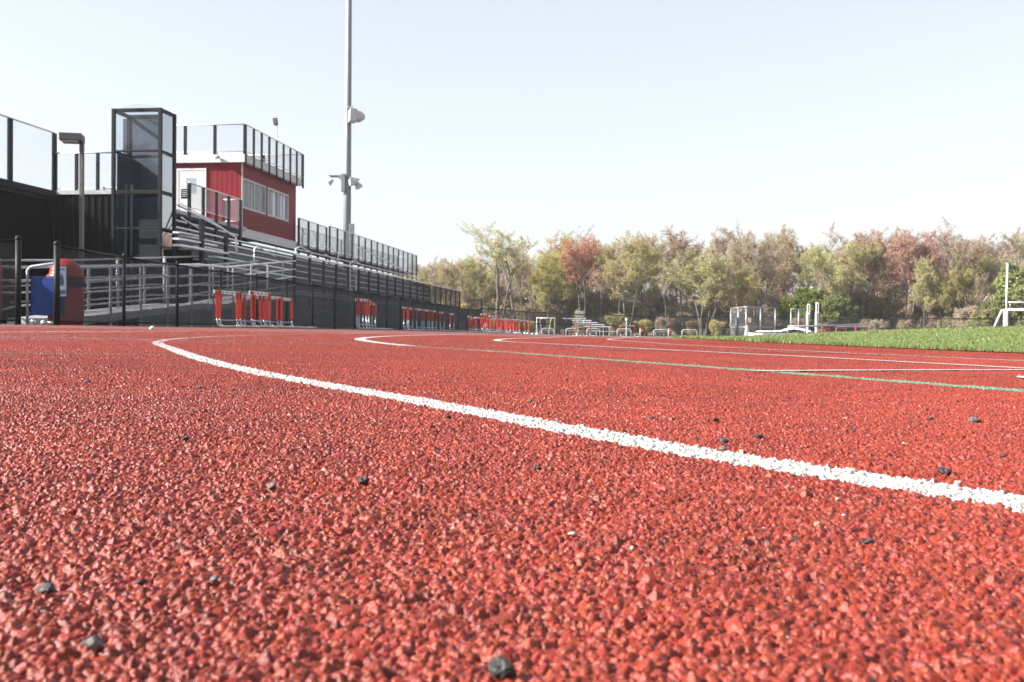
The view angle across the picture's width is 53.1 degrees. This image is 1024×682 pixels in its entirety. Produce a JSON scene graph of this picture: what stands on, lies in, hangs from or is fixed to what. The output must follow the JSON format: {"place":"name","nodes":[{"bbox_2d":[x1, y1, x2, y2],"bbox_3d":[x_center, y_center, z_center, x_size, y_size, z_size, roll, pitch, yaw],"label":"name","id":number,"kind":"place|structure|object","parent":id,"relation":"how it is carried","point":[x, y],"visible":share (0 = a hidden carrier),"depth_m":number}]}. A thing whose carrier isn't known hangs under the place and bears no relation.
{"place":"outdoors","nodes":[
{"label":"outdoors","id":0,"kind":"place"},
{"bbox_2d":[0,323,506,333],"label":"pavement","id":1,"kind":"structure","parent":0,"point":[171,326],"depth_m":23.81},
{"bbox_2d":[0,235,21,324],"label":"chain link gate","id":2,"kind":"structure","parent":1,"relation":"on","point":[17,282],"depth_m":15.86},
{"bbox_2d":[12,262,63,323],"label":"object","id":3,"kind":"object","parent":1,"relation":"on","point":[41,298],"visible":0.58,"depth_m":17.62},
{"bbox_2d":[0,114,116,324],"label":"stand enclosure","id":4,"kind":"object","parent":1,"relation":"on","point":[39,220],"visible":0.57,"depth_m":31.38},
{"bbox_2d":[46,258,84,324],"bbox_3d":[-7.836,-0.865,17.992,0.630,1.169,0.630,0,1,0],"label":"rubbish bin","id":5,"kind":"object","parent":1,"relation":"on","point":[51,274],"visible":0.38,"depth_m":17.80},
{"bbox_2d":[59,132,84,271],"bbox_3d":[-11.116,-2.817,25.852,0.635,4.785,0.615,0,1,0],"label":"street lamp","id":6,"kind":"object","parent":1,"relation":"on","point":[71,138],"visible":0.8,"depth_m":25.91},
{"bbox_2d":[111,105,176,324],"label":"lift tower","id":7,"kind":"structure","parent":1,"relation":"on","point":[145,192],"depth_m":31.12},
{"bbox_2d":[1,256,295,327],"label":"access ramp","id":8,"kind":"structure","parent":1,"relation":"on","point":[38,318],"depth_m":25.24},
{"bbox_2d":[213,290,266,327],"bbox_3d":[-5.937,-0.699,22.433,0.736,0.797,1.180,1,1,9],"label":"hurdle","id":9,"kind":"object","parent":1,"relation":"on","point":[217,306],"visible":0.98,"depth_m":21.96},
{"bbox_2d":[218,290,268,327],"bbox_3d":[-5.903,-0.699,22.548,0.736,0.797,1.180,1,1,10],"label":"hurdle","id":10,"kind":"object","parent":1,"relation":"on","point":[221,292],"visible":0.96,"depth_m":22.60},
{"bbox_2d":[53,241,481,332],"bbox_3d":[-4.647,-1.050,38.395,5.751,1.605,43.303,0,1,0],"label":"chain link fence","id":11,"kind":"object","parent":1,"relation":"on","point":[394,315],"visible":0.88,"depth_m":22.48},
{"bbox_2d":[173,182,459,329],"bbox_3d":[-8.931,-2.986,49.147,11.554,5.307,41.414,0,1,0],"label":"grandstand","id":12,"kind":"object","parent":1,"relation":"on","point":[215,250],"visible":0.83,"depth_m":39.83},
{"bbox_2d":[176,124,303,247],"bbox_3d":[-11.561,-6.223,42.556,4.508,4.237,7.287,0,1,0],"label":"press box","id":13,"kind":"object","parent":12,"relation":"on","point":[263,190],"visible":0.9,"depth_m":40.02},
{"bbox_2d":[176,168,205,216],"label":"door","id":14,"kind":"structure","parent":13,"relation":"in","point":[197,176],"depth_m":39.42},
{"bbox_2d":[243,178,265,214],"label":"window","id":15,"kind":"structure","parent":13,"relation":"in","point":[256,188],"depth_m":40.52},
{"bbox_2d":[267,187,288,221],"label":"window","id":16,"kind":"structure","parent":13,"relation":"in","point":[280,197],"depth_m":43.17},
{"bbox_2d":[326,0,364,266],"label":"floodlight mast","id":17,"kind":"object","parent":1,"relation":"on","point":[352,115],"visible":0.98,"depth_m":57.69},
{"bbox_2d":[0,325,1023,681],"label":"running track","id":18,"kind":"structure","parent":0,"point":[438,547],"depth_m":0.33},
{"bbox_2d":[37,582,57,593],"bbox_3d":[-0.102,0.054,0.224,0.004,0.002,0.002,0,1,0],"label":"pebble","id":19,"kind":"object","parent":18,"relation":"on","point":[47,587],"visible":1,"depth_m":0.22},
{"bbox_2d":[81,635,103,649],"bbox_3d":[-0.076,0.055,0.185,0.004,0.003,0.004,0,1,0],"label":"pebble","id":20,"kind":"object","parent":18,"relation":"on","point":[94,642],"visible":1,"depth_m":0.18},
{"bbox_2d":[234,294,263,327],"bbox_3d":[-5.806,-0.694,23.463,0.714,0.773,1.145,1,1,8],"label":"hurdle","id":21,"kind":"object","parent":18,"relation":"on","point":[250,295],"visible":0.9,"depth_m":23.91},
{"bbox_2d":[243,294,286,327],"bbox_3d":[-5.775,-0.699,23.947,0.714,0.773,1.144,1,1,7],"label":"hurdle","id":22,"kind":"object","parent":18,"relation":"on","point":[260,306],"visible":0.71,"depth_m":24.35},
{"bbox_2d":[249,291,298,327],"bbox_3d":[-5.671,-0.746,24.467,0.795,0.861,1.274,1,1,8],"label":"hurdle","id":23,"kind":"object","parent":18,"relation":"on","point":[253,293],"visible":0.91,"depth_m":23.96},
{"bbox_2d":[261,295,303,327],"bbox_3d":[-5.606,-0.711,25.088,0.722,0.781,1.156,1,1,5],"label":"hurdle","id":24,"kind":"object","parent":18,"relation":"on","point":[277,307],"visible":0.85,"depth_m":25.23},
{"bbox_2d":[277,297,316,327],"bbox_3d":[-5.467,-0.714,26.132,0.714,0.773,1.145,1,1,5],"label":"hurdle","id":25,"kind":"object","parent":18,"relation":"on","point":[286,299],"visible":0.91,"depth_m":26.24},
{"bbox_2d":[355,299,385,328],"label":"hurdle","id":26,"kind":"object","parent":18,"relation":"on","point":[356,300],"visible":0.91,"depth_m":32.71},
{"bbox_2d":[358,299,388,329],"bbox_3d":[-4.518,-0.872,33.403,0.753,0.989,1.207,1,1,10],"label":"hurdle","id":27,"kind":"object","parent":18,"relation":"on","point":[368,301],"visible":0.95,"depth_m":33.68},
{"bbox_2d":[355,334,458,345],"bbox_3d":[-0.595,-0.046,8.849,0.570,0.010,10.949,0,1,0],"label":"lane line","id":28,"kind":"object","parent":18,"relation":"on","point":[362,339],"visible":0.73,"depth_m":4.50},
{"bbox_2d":[488,656,516,677],"bbox_3d":[-0.002,0.056,0.176,0.005,0.004,0.003,0,1,0],"label":"pebble","id":29,"kind":"object","parent":18,"relation":"on","point":[501,667],"visible":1,"depth_m":0.17},
{"bbox_2d":[153,333,1023,512],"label":"lane line","id":30,"kind":"object","parent":18,"relation":"on","point":[955,491],"visible":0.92,"depth_m":0.51},
{"bbox_2d":[415,346,1023,391],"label":"lane line","id":31,"kind":"object","parent":18,"relation":"on","point":[945,384],"visible":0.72,"depth_m":1.55},
{"bbox_2d":[495,336,1021,367],"bbox_3d":[0.887,0.023,4.825,1.990,0.022,13.657,0,1,0],"label":"lane line","id":32,"kind":"object","parent":18,"relation":"on","point":[770,354],"visible":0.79,"depth_m":2.84},
{"bbox_2d":[754,369,1023,370],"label":"lane line","id":33,"kind":"object","parent":18,"relation":"on","point":[894,369],"visible":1,"depth_m":1.85},
{"bbox_2d":[0,0,1023,302],"label":"sky","id":34,"kind":"structure","parent":0,"point":[537,118]},
{"bbox_2d":[468,331,742,337],"bbox_3d":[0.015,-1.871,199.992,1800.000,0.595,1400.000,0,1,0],"label":"ground","id":35,"kind":"structure","parent":0,"point":[625,336],"depth_m":106.70},
{"bbox_2d":[405,256,454,300],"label":"bare tree","id":36,"kind":"object","parent":35,"relation":"on","point":[431,266],"visible":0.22,"depth_m":118.25},
{"bbox_2d":[413,259,471,302],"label":"spring tree","id":37,"kind":"object","parent":35,"relation":"on","point":[445,273],"visible":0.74,"depth_m":110.90},
{"bbox_2d":[454,270,475,320],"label":"bare tree","id":38,"kind":"object","parent":35,"relation":"on","point":[465,284],"visible":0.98,"depth_m":108.42},
{"bbox_2d":[454,252,486,330],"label":"spring tree","id":39,"kind":"object","parent":35,"relation":"on","point":[472,274],"visible":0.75,"depth_m":113.89},
{"bbox_2d":[455,257,512,323],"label":"spring tree","id":40,"kind":"object","parent":35,"relation":"on","point":[491,274],"visible":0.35,"depth_m":119.23},
{"bbox_2d":[474,276,495,312],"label":"bare tree","id":41,"kind":"object","parent":35,"relation":"on","point":[485,291],"visible":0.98,"depth_m":112.20},
{"bbox_2d":[455,219,541,331],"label":"forked tree","id":42,"kind":"object","parent":35,"relation":"on","point":[496,244],"visible":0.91,"depth_m":106.07},
{"bbox_2d":[490,260,508,299],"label":"bare tree","id":43,"kind":"object","parent":35,"relation":"on","point":[501,281],"visible":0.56,"depth_m":114.09},
{"bbox_2d":[467,219,532,330],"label":"forked tree","id":44,"kind":"object","parent":35,"relation":"on","point":[519,244],"visible":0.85,"depth_m":105.75},
{"bbox_2d":[472,286,534,331],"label":"brushwood","id":45,"kind":"object","parent":35,"relation":"on","point":[524,297],"visible":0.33,"depth_m":119.20},
{"bbox_2d":[511,262,530,332],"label":"bare tree","id":46,"kind":"object","parent":35,"relation":"on","point":[519,287],"visible":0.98,"depth_m":106.51},
{"bbox_2d":[509,251,539,332],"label":"red maple","id":47,"kind":"object","parent":35,"relation":"on","point":[533,294],"visible":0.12,"depth_m":121.22},
{"bbox_2d":[517,254,543,332],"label":"bare tree","id":48,"kind":"object","parent":35,"relation":"on","point":[526,281],"visible":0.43,"depth_m":117.24},
{"bbox_2d":[515,300,562,332],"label":"brushwood","id":49,"kind":"object","parent":35,"relation":"on","point":[542,308],"visible":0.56,"depth_m":117.56},
{"bbox_2d":[522,251,577,333],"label":"spring tree","id":50,"kind":"object","parent":35,"relation":"on","point":[550,276],"visible":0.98,"depth_m":111.80},
{"bbox_2d":[511,238,590,333],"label":"spring tree","id":51,"kind":"object","parent":35,"relation":"on","point":[552,254],"visible":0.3,"depth_m":118.65},
{"bbox_2d":[535,296,581,333],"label":"brushwood","id":52,"kind":"object","parent":35,"relation":"on","point":[564,310],"visible":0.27,"depth_m":121.06},
{"bbox_2d":[544,229,587,329],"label":"spring tree","id":53,"kind":"object","parent":35,"relation":"on","point":[567,238],"visible":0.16,"depth_m":123.84},
{"bbox_2d":[548,291,588,333],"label":"brushwood","id":54,"kind":"object","parent":35,"relation":"on","point":[574,300],"visible":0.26,"depth_m":121.61},
{"bbox_2d":[549,230,607,334],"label":"red maple","id":55,"kind":"object","parent":35,"relation":"on","point":[585,254],"visible":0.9,"depth_m":114.84},
{"bbox_2d":[563,318,616,335],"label":"bleachers","id":56,"kind":"object","parent":35,"relation":"on","point":[596,326],"visible":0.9,"depth_m":93.96},
{"bbox_2d":[574,224,621,334],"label":"forked tree","id":57,"kind":"object","parent":35,"relation":"on","point":[598,241],"visible":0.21,"depth_m":120.89},
{"bbox_2d":[576,286,621,334],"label":"brushwood","id":58,"kind":"object","parent":35,"relation":"on","point":[593,304],"visible":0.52,"depth_m":120.72},
{"bbox_2d":[589,256,620,334],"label":"bare tree","id":59,"kind":"object","parent":35,"relation":"on","point":[604,284],"visible":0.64,"depth_m":113.75},
{"bbox_2d":[604,312,629,334],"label":"brushwood","id":60,"kind":"object","parent":35,"relation":"on","point":[608,319],"visible":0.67,"depth_m":104.67},
{"bbox_2d":[598,286,650,333],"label":"brushwood","id":61,"kind":"object","parent":35,"relation":"on","point":[626,295],"visible":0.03,"depth_m":121.96},
{"bbox_2d":[600,293,656,333],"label":"brushwood","id":62,"kind":"object","parent":35,"relation":"on","point":[638,309],"visible":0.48,"depth_m":120.06},
{"bbox_2d":[590,229,671,333],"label":"spring tree","id":63,"kind":"object","parent":35,"relation":"on","point":[630,270],"visible":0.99,"depth_m":110.50},
{"bbox_2d":[616,242,666,335],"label":"spring tree","id":64,"kind":"object","parent":35,"relation":"on","point":[646,277],"visible":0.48,"depth_m":117.87},
{"bbox_2d":[633,319,651,335],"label":"brushwood","id":65,"kind":"object","parent":35,"relation":"on","point":[638,326],"visible":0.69,"depth_m":105.59},
{"bbox_2d":[643,292,680,335],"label":"brushwood","id":66,"kind":"object","parent":35,"relation":"on","point":[671,301],"visible":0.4,"depth_m":124.97},
{"bbox_2d":[628,230,700,335],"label":"bare tree","id":67,"kind":"object","parent":35,"relation":"on","point":[659,275],"visible":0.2,"depth_m":123.86},
{"bbox_2d":[656,260,673,320],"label":"bare tree","id":68,"kind":"object","parent":35,"relation":"on","point":[665,288],"visible":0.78,"depth_m":109.59},
{"bbox_2d":[654,315,676,336],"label":"brushwood","id":69,"kind":"object","parent":35,"relation":"on","point":[659,322],"visible":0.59,"depth_m":107.88},
{"bbox_2d":[663,258,686,335],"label":"bare tree","id":70,"kind":"object","parent":35,"relation":"on","point":[675,290],"visible":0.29,"depth_m":113.57},
{"bbox_2d":[642,223,732,334],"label":"russet tree","id":71,"kind":"object","parent":35,"relation":"on","point":[678,246],"visible":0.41,"depth_m":121.04},
{"bbox_2d":[666,301,710,334],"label":"brushwood","id":72,"kind":"object","parent":35,"relation":"on","point":[676,311],"visible":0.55,"depth_m":121.76},
{"bbox_2d":[650,237,764,335],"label":"spring tree","id":73,"kind":"object","parent":35,"relation":"on","point":[699,267],"visible":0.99,"depth_m":106.53},
{"bbox_2d":[708,320,726,335],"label":"brushwood","id":74,"kind":"object","parent":35,"relation":"on","point":[717,326],"visible":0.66,"depth_m":103.99},
{"bbox_2d":[687,285,756,335],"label":"brushwood","id":75,"kind":"object","parent":35,"relation":"on","point":[723,310],"visible":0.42,"depth_m":120.65},
{"bbox_2d":[706,227,755,335],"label":"bare tree","id":76,"kind":"object","parent":35,"relation":"on","point":[721,243],"visible":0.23,"depth_m":124.05},
{"bbox_2d":[708,252,774,315],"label":"spring tree","id":77,"kind":"object","parent":35,"relation":"on","point":[737,277],"visible":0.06,"depth_m":116.92},
{"bbox_2d":[719,267,766,323],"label":"spring tree","id":78,"kind":"object","parent":35,"relation":"on","point":[746,281],"visible":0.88,"depth_m":107.88},
{"bbox_2d":[705,219,796,322],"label":"bare tree","id":79,"kind":"object","parent":35,"relation":"on","point":[766,247],"visible":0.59,"depth_m":114.09},
{"bbox_2d":[482,308,1023,336],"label":"chain link fence","id":80,"kind":"object","parent":35,"relation":"on","point":[516,313],"visible":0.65,"depth_m":97.94},
{"bbox_2d":[730,306,775,335],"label":"throwing cage","id":81,"kind":"object","parent":35,"relation":"on","point":[745,322],"visible":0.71,"depth_m":84.13},
{"bbox_2d":[728,237,789,332],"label":"bare tree","id":82,"kind":"object","parent":35,"relation":"on","point":[769,267],"visible":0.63,"depth_m":111.62},
{"bbox_2d":[744,291,796,332],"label":"brushwood","id":83,"kind":"object","parent":35,"relation":"on","point":[770,302],"visible":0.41,"depth_m":118.02},
{"bbox_2d":[744,223,803,293],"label":"bare tree","id":84,"kind":"object","parent":35,"relation":"on","point":[785,264],"visible":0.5,"depth_m":120.34},
{"bbox_2d":[771,224,813,296],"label":"red maple","id":85,"kind":"object","parent":35,"relation":"on","point":[791,259],"visible":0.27,"depth_m":123.38},
{"bbox_2d":[776,285,825,332],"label":"leafy bush","id":86,"kind":"object","parent":35,"relation":"on","point":[804,296],"visible":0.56,"depth_m":105.17},
{"bbox_2d":[795,241,838,331],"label":"spring tree","id":87,"kind":"object","parent":35,"relation":"on","point":[800,270],"visible":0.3,"depth_m":114.87},
{"bbox_2d":[810,266,829,294],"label":"bare tree","id":88,"kind":"object","parent":35,"relation":"on","point":[821,283],"visible":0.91,"depth_m":108.69},
{"bbox_2d":[813,296,843,332],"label":"leafy bush","id":89,"kind":"object","parent":35,"relation":"on","point":[824,304],"visible":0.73,"depth_m":103.13},
{"bbox_2d":[789,237,883,298],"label":"spring tree","id":90,"kind":"object","parent":35,"relation":"on","point":[837,276],"visible":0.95,"depth_m":110.90},
{"bbox_2d":[812,286,867,331],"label":"brushwood","id":91,"kind":"object","parent":35,"relation":"on","point":[851,300],"visible":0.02,"depth_m":117.91},
{"bbox_2d":[821,293,859,331],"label":"leafy bush","id":92,"kind":"object","parent":35,"relation":"on","point":[845,307],"visible":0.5,"depth_m":103.96},
{"bbox_2d":[821,222,900,318],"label":"red maple","id":93,"kind":"object","parent":35,"relation":"on","point":[873,263],"visible":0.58,"depth_m":114.67},
{"bbox_2d":[856,274,873,330],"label":"bare tree","id":94,"kind":"object","parent":35,"relation":"on","point":[866,296],"visible":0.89,"depth_m":115.49},
{"bbox_2d":[837,287,898,330],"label":"brushwood","id":95,"kind":"object","parent":35,"relation":"on","point":[879,303],"visible":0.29,"depth_m":116.81},
{"bbox_2d":[862,256,884,317],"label":"bare tree","id":96,"kind":"object","parent":35,"relation":"on","point":[881,276],"visible":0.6,"depth_m":116.54},
{"bbox_2d":[867,319,888,330],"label":"brushwood","id":97,"kind":"object","parent":35,"relation":"on","point":[879,324],"visible":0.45,"depth_m":102.95},
{"bbox_2d":[858,291,913,330],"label":"brushwood","id":98,"kind":"object","parent":35,"relation":"on","point":[901,305],"visible":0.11,"depth_m":120.06},
{"bbox_2d":[867,233,934,323],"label":"bare tree","id":99,"kind":"object","parent":35,"relation":"on","point":[886,291],"visible":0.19,"depth_m":118.39},
{"bbox_2d":[882,214,954,322],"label":"red maple","id":100,"kind":"object","parent":35,"relation":"on","point":[902,246],"visible":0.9,"depth_m":111.26},
{"bbox_2d":[910,255,939,327],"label":"spring tree","id":101,"kind":"object","parent":35,"relation":"on","point":[920,276],"visible":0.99,"depth_m":107.77},
{"bbox_2d":[907,296,949,323],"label":"brushwood","id":102,"kind":"object","parent":35,"relation":"on","point":[927,314],"visible":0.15,"depth_m":126.35},
{"bbox_2d":[919,236,962,316],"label":"bare tree","id":103,"kind":"object","parent":35,"relation":"on","point":[939,247],"visible":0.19,"depth_m":118.95},
{"bbox_2d":[919,265,978,317],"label":"spring tree","id":104,"kind":"object","parent":35,"relation":"on","point":[944,290],"visible":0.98,"depth_m":107.27},
{"bbox_2d":[925,300,980,319],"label":"brushwood","id":105,"kind":"object","parent":35,"relation":"on","point":[933,311],"visible":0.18,"depth_m":119.52},
{"bbox_2d":[945,253,964,306],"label":"bare tree","id":106,"kind":"object","parent":35,"relation":"on","point":[953,265],"visible":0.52,"depth_m":109.39},
{"bbox_2d":[920,227,1007,308],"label":"bare tree","id":107,"kind":"object","parent":35,"relation":"on","point":[966,258],"visible":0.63,"depth_m":114.03},
{"bbox_2d":[937,252,1004,308],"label":"spring tree","id":108,"kind":"object","parent":35,"relation":"on","point":[987,270],"visible":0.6,"depth_m":111.13},
{"bbox_2d":[950,303,991,326],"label":"brushwood","id":109,"kind":"object","parent":35,"relation":"on","point":[966,312],"visible":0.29,"depth_m":105.61},
{"bbox_2d":[935,229,1011,312],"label":"russet tree","id":110,"kind":"object","parent":35,"relation":"on","point":[966,245],"visible":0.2,"depth_m":117.69},
{"bbox_2d":[967,313,988,326],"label":"leafy bush","id":111,"kind":"object","parent":35,"relation":"on","point":[972,322],"visible":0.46,"depth_m":103.53},
{"bbox_2d":[975,272,989,305],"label":"bare tree","id":112,"kind":"object","parent":35,"relation":"on","point":[981,292],"visible":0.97,"depth_m":108.98},
{"bbox_2d":[978,296,1011,325],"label":"leafy bush","id":113,"kind":"object","parent":35,"relation":"on","point":[993,307],"visible":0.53,"depth_m":105.23},
{"bbox_2d":[977,226,1023,290],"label":"bare tree","id":114,"kind":"object","parent":35,"relation":"on","point":[1001,257],"visible":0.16,"depth_m":120.44},
{"bbox_2d":[990,259,1023,325],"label":"leafy bush","id":115,"kind":"object","parent":35,"relation":"on","point":[1015,287],"visible":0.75,"depth_m":104.62},
{"bbox_2d":[993,226,1023,269],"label":"bare tree","id":116,"kind":"object","parent":35,"relation":"on","point":[1015,250],"visible":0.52,"depth_m":111.87},
{"bbox_2d":[433,291,988,334],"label":"hill","id":117,"kind":"structure","parent":0,"point":[635,333],"depth_m":151.49},
{"bbox_2d":[670,325,1023,352],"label":"grass field","id":118,"kind":"structure","parent":0,"point":[955,342],"depth_m":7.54},
{"bbox_2d":[748,327,813,335],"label":"landing mat","id":119,"kind":"object","parent":118,"relation":"on","point":[794,329],"visible":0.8,"depth_m":78.15},
{"bbox_2d":[812,323,870,331],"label":"bench","id":120,"kind":"object","parent":118,"relation":"on","point":[837,325],"visible":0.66,"depth_m":66.42},
{"bbox_2d":[993,264,1023,326],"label":"goal post","id":121,"kind":"object","parent":118,"relation":"on","point":[1005,316],"visible":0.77,"depth_m":61.93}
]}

